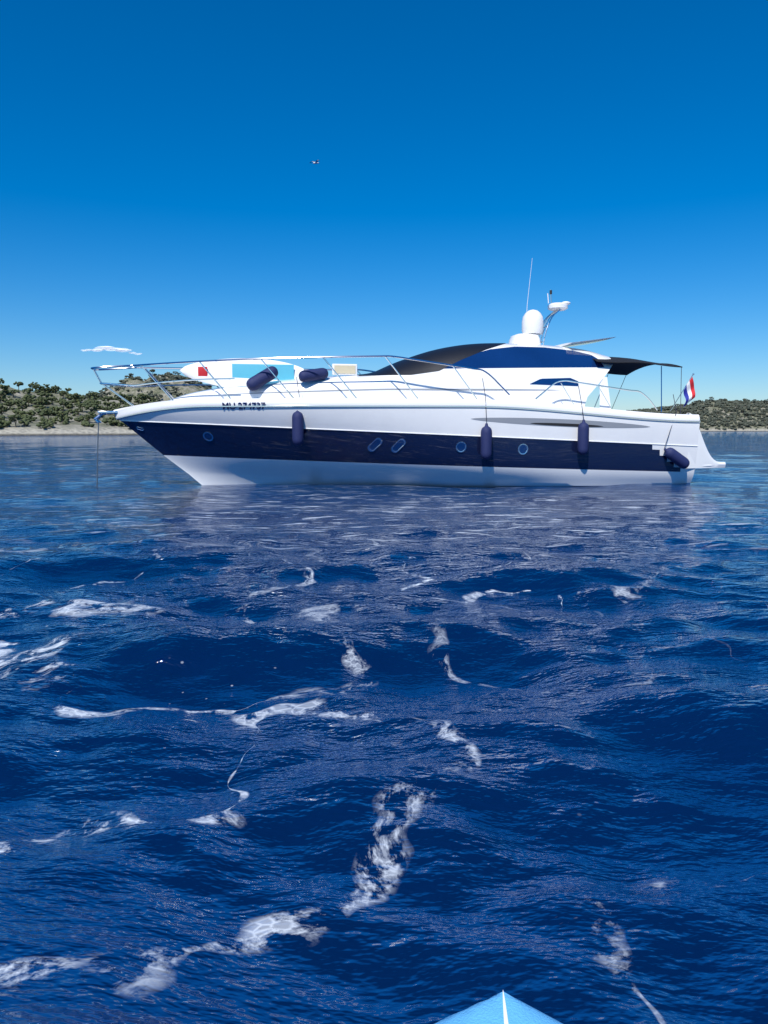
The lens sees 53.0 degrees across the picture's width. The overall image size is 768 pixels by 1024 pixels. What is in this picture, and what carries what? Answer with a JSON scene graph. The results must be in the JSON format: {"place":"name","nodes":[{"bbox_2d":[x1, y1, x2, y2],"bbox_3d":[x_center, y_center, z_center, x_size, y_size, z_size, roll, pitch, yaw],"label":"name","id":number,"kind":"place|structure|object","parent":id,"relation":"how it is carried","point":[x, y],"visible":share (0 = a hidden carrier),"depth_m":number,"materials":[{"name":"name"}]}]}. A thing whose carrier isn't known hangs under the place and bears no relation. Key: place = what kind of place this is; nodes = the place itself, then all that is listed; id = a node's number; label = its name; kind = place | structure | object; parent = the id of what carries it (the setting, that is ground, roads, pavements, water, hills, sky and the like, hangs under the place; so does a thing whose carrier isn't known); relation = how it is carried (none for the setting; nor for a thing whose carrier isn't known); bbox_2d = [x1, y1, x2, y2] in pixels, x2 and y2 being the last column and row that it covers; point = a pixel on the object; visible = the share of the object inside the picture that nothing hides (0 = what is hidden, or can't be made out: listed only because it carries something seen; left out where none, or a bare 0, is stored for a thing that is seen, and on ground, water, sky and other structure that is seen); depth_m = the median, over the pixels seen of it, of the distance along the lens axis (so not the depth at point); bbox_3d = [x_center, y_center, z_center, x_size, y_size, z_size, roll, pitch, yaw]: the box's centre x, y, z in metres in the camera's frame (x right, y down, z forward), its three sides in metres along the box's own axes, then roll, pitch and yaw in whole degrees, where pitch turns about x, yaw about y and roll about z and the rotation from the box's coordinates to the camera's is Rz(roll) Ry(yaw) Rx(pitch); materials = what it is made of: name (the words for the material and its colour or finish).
{"place":"outdoors","nodes":[
{"label":"outdoors","id":0,"kind":"place"},
{"bbox_2d":[0,387,140,435],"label":"island terrain","id":1,"kind":"structure","parent":0,"point":[72,427],"depth_m":189.81,"materials":[{"name":"green plant"}]},
{"bbox_2d":[0,378,158,428],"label":"island trees","id":2,"kind":"object","parent":1,"relation":"on","point":[23,417],"visible":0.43,"depth_m":215.21,"materials":[{"name":"green plant"}]},
{"bbox_2d":[83,346,140,354],"bbox_3d":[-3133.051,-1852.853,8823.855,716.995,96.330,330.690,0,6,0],"label":"cloud","id":3,"kind":"structure","parent":0,"point":[109,348],"depth_m":8834.18,"materials":[{"name":"white"}]},
{"bbox_2d":[97,375,209,402],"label":"island terrain","id":4,"kind":"structure","parent":0,"point":[160,391],"depth_m":490.65,"materials":[{"name":"green plant"}]},
{"bbox_2d":[83,369,211,400],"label":"island trees","id":5,"kind":"object","parent":4,"relation":"on","point":[170,376],"visible":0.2,"depth_m":499.77,"materials":[{"name":"green plant"}]},
{"bbox_2d":[0,431,767,1023],"bbox_3d":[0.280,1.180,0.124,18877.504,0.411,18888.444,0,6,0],"label":"sea water","id":6,"kind":"structure","parent":0,"point":[348,755],"depth_m":3.08,"materials":[{"name":"blue liquid"}]},
{"bbox_2d":[91,264,725,486],"bbox_3d":[0.689,-3.265,18.960,15.006,6.308,4.575,-1,6,-11],"label":"motor yacht","id":7,"kind":"object","parent":6,"relation":"on","point":[514,411],"visible":0.97,"depth_m":17.66,"materials":[{"name":"white plastic"}]},
{"bbox_2d":[222,402,264,408],"bbox_3d":[-3.073,-2.328,16.912,0.978,0.159,0.010,1,23,7],"label":"registration number","id":8,"kind":"object","parent":7,"relation":"attached to","point":[254,403],"visible":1,"depth_m":16.90,"materials":[{"name":"black paint"}]},
{"bbox_2d":[683,376,694,406],"bbox_3d":[7.500,-2.969,18.931,0.312,0.778,0.074,-1,6,-9],"label":"ensign","id":9,"kind":"object","parent":7,"relation":"attached to","point":[689,392],"visible":1,"depth_m":18.93,"materials":[{"name":"multicoloured fabric"}]},
{"bbox_2d":[435,990,562,1023],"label":"boat bow","id":10,"kind":"object","parent":6,"relation":"on","point":[503,1007],"visible":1,"depth_m":1.35,"materials":[{"name":"blue"}]},
{"bbox_2d":[0,0,767,409],"label":"sky","id":11,"kind":"structure","parent":0,"point":[163,199],"materials":[{"name":"blue"}]},
{"bbox_2d":[657,402,767,430],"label":"island terrain","id":12,"kind":"structure","parent":0,"point":[753,428],"depth_m":676.65,"materials":[{"name":"green plant"}]},
{"bbox_2d":[626,397,767,429],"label":"island trees","id":13,"kind":"object","parent":12,"relation":"on","point":[724,403],"visible":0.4,"depth_m":693.71,"materials":[{"name":"green plant"}]}
]}

